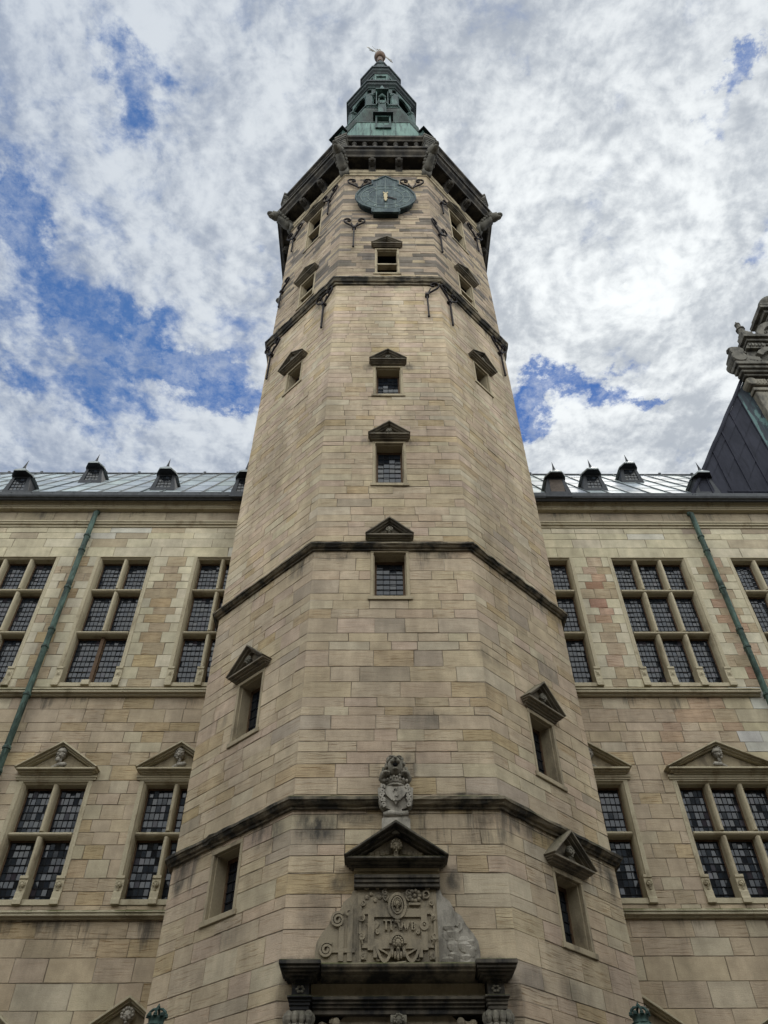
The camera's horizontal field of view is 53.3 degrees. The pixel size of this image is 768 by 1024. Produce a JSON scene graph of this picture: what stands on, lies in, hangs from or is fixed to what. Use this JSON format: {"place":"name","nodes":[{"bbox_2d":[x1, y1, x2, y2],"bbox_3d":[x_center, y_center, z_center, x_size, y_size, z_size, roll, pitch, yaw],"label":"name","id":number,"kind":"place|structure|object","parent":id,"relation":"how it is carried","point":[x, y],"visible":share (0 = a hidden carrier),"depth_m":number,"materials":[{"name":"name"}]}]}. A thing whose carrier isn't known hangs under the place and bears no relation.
{"place":"outdoors","nodes":[
{"label":"outdoors","id":0,"kind":"place"},
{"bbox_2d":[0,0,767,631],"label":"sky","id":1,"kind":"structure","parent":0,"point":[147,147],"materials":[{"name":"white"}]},
{"label":"courtyard ground","id":2,"kind":"structure","parent":0,"visible":0},
{"bbox_2d":[146,1004,167,1023],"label":"street lamp","id":3,"kind":"object","parent":2,"relation":"on","point":[159,1018],"visible":1,"depth_m":11.01,"materials":[{"name":"green metal"}]},
{"bbox_2d":[0,455,767,1023],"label":"castle wing","id":4,"kind":"structure","parent":2,"relation":"on","point":[94,777],"depth_m":20.36,"materials":[{"name":"beige stone"}]},
{"bbox_2d":[0,1014,8,1023],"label":"window","id":5,"kind":"structure","parent":4,"relation":"in","point":[2,1020],"depth_m":15.08,"materials":[{"name":"stone"}]},
{"bbox_2d":[0,556,59,686],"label":"window","id":6,"kind":"structure","parent":4,"relation":"in","point":[27,591],"depth_m":23.28,"materials":[{"name":"stone"}]},
{"bbox_2d":[0,510,99,774],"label":"drainpipe","id":7,"kind":"object","parent":4,"relation":"attached to","point":[6,746],"visible":1,"depth_m":21.45,"materials":[{"name":"green metal"}]},
{"bbox_2d":[0,741,99,905],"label":"window","id":8,"kind":"structure","parent":4,"relation":"in","point":[39,834],"depth_m":18.33,"materials":[{"name":"stone"}]},
{"bbox_2d":[50,556,154,686],"bbox_3d":[-8.170,3.180,22.656,1.830,4.800,0.459,0,-46,-1],"label":"window","id":9,"kind":"structure","parent":4,"relation":"in","point":[95,652],"depth_m":22.63,"materials":[{"name":"stone"}]},
{"bbox_2d":[89,995,145,1023],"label":"window","id":10,"kind":"structure","parent":4,"relation":"in","point":[128,1011],"depth_m":15.24,"materials":[{"name":"stone"}]},
{"bbox_2d":[110,740,194,905],"bbox_3d":[-5.117,7.353,18.246,2.050,3.827,0.667,0,-46,-1],"label":"window","id":11,"kind":"structure","parent":4,"relation":"in","point":[143,878],"depth_m":18.26,"materials":[{"name":"stone"}]},
{"bbox_2d":[163,556,230,686],"bbox_3d":[-5.100,3.192,22.690,1.830,4.800,0.445,0,-46,-1],"label":"window","id":12,"kind":"structure","parent":4,"relation":"in","point":[194,644],"depth_m":22.62,"materials":[{"name":"stone"}]},
{"bbox_2d":[547,557,604,686],"bbox_3d":[5.125,3.215,22.786,1.800,4.800,0.445,0,-46,-1],"label":"window","id":13,"kind":"structure","parent":4,"relation":"in","point":[579,642],"depth_m":22.71,"materials":[{"name":"stone"}]},
{"bbox_2d":[587,741,657,903],"bbox_3d":[5.147,7.377,18.344,2.040,3.827,0.662,0,-46,-1],"label":"window","id":14,"kind":"structure","parent":4,"relation":"in","point":[634,878],"depth_m":18.39,"materials":[{"name":"stone"}]},
{"bbox_2d":[642,995,684,1023],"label":"window","id":15,"kind":"structure","parent":4,"relation":"in","point":[658,1014],"depth_m":15.32,"materials":[{"name":"stone"}]},
{"bbox_2d":[607,557,737,686],"bbox_3d":[8.404,3.222,22.816,2.560,4.800,0.445,0,-46,-1],"label":"window","id":16,"kind":"structure","parent":4,"relation":"in","point":[649,623],"depth_m":22.80,"materials":[{"name":"stone"}]},
{"bbox_2d":[657,296,767,586],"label":"roof gable","id":17,"kind":"structure","parent":4,"relation":"on","point":[736,460],"depth_m":28.58,"materials":[{"name":"grey metal"}]},
{"bbox_2d":[664,740,767,903],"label":"window","id":18,"kind":"structure","parent":4,"relation":"in","point":[728,837],"depth_m":18.61,"materials":[{"name":"stone"}]},
{"bbox_2d":[687,511,767,703],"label":"drainpipe","id":19,"kind":"object","parent":4,"relation":"attached to","point":[739,630],"visible":1,"depth_m":22.62,"materials":[{"name":"green metal"}]},
{"bbox_2d":[726,557,767,650],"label":"window","id":20,"kind":"structure","parent":4,"relation":"in","point":[756,568],"depth_m":23.91,"materials":[{"name":"stone"}]},
{"bbox_2d":[144,60,644,1023],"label":"castle tower","id":21,"kind":"structure","parent":2,"relation":"on","point":[390,590],"depth_m":16.48,"materials":[{"name":"stone"}]},
{"bbox_2d":[198,837,243,928],"bbox_3d":[-2.842,6.947,14.255,1.070,1.363,0.465,-35,-55,29],"label":"window","id":22,"kind":"structure","parent":21,"relation":"in","point":[225,866],"depth_m":14.43,"materials":[{"name":"stone"}]},
{"bbox_2d":[225,645,271,748],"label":"window","id":23,"kind":"structure","parent":21,"relation":"in","point":[248,671],"depth_m":17.27,"materials":[{"name":"stone"}]},
{"bbox_2d":[277,348,307,397],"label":"window","id":24,"kind":"structure","parent":21,"relation":"in","point":[292,366],"depth_m":26.36,"materials":[{"name":"stone"}]},
{"bbox_2d":[293,262,318,310],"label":"window","id":25,"kind":"structure","parent":21,"relation":"in","point":[306,279],"depth_m":30.76,"materials":[{"name":"stone"}]},
{"bbox_2d":[303,200,324,253],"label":"window","id":26,"kind":"structure","parent":21,"relation":"in","point":[313,217],"depth_m":35.22,"materials":[{"name":"stone"}]},
{"bbox_2d":[367,46,392,62],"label":"weather vane","id":27,"kind":"object","parent":21,"relation":"on","point":[379,55],"visible":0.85,"depth_m":66.32,"materials":[{"name":"metal"}]},
{"bbox_2d":[355,175,415,217],"bbox_3d":[0.064,-13.702,33.197,2.640,3.950,0.370,0,-46,-1],"label":"clock","id":28,"kind":"object","parent":21,"relation":"attached to","point":[385,196],"visible":1,"depth_m":32.73,"materials":[{"name":"teal metal"}]},
{"bbox_2d":[371,236,401,274],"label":"window","id":29,"kind":"structure","parent":21,"relation":"in","point":[386,248],"depth_m":29.92,"materials":[{"name":"stone"}]},
{"bbox_2d":[369,348,406,396],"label":"window","id":30,"kind":"structure","parent":21,"relation":"in","point":[387,364],"depth_m":24.01,"materials":[{"name":"stone"}]},
{"bbox_2d":[368,420,409,486],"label":"window","id":31,"kind":"structure","parent":21,"relation":"in","point":[389,439],"depth_m":21.30,"materials":[{"name":"stone"}]},
{"bbox_2d":[365,516,413,599],"bbox_3d":[0.136,1.195,18.228,1.171,2.446,0.692,0,-46,-1],"label":"window","id":32,"kind":"structure","parent":21,"relation":"in","point":[389,570],"depth_m":18.36,"materials":[{"name":"stone"}]},
{"bbox_2d":[378,755,412,833],"bbox_3d":[0.208,5.113,13.867,0.658,1.490,0.538,0,-46,-1],"label":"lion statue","id":33,"kind":"object","parent":21,"relation":"on","point":[395,795],"visible":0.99,"depth_m":13.75,"materials":[{"name":"stone"}]},
{"bbox_2d":[446,200,468,254],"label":"window","id":34,"kind":"structure","parent":21,"relation":"in","point":[456,217],"depth_m":35.30,"materials":[{"name":"stone"}]},
{"bbox_2d":[454,263,478,311],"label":"window","id":35,"kind":"structure","parent":21,"relation":"in","point":[466,279],"depth_m":30.83,"materials":[{"name":"stone"}]},
{"bbox_2d":[468,349,497,397],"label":"window","id":36,"kind":"structure","parent":21,"relation":"in","point":[483,367],"depth_m":26.41,"materials":[{"name":"stone"}]},
{"bbox_2d":[520,681,567,792],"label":"window","id":37,"kind":"structure","parent":21,"relation":"in","point":[541,701],"depth_m":16.61,"materials":[{"name":"stone"}]},
{"bbox_2d":[543,830,598,960],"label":"window","id":38,"kind":"structure","parent":21,"relation":"in","point":[566,853],"depth_m":14.24,"materials":[{"name":"stone"}]},
{"bbox_2d":[629,1002,650,1023],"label":"street lamp","id":39,"kind":"object","parent":2,"relation":"on","point":[642,1017],"visible":1,"depth_m":11.07,"materials":[{"name":"green metal"}]}
]}

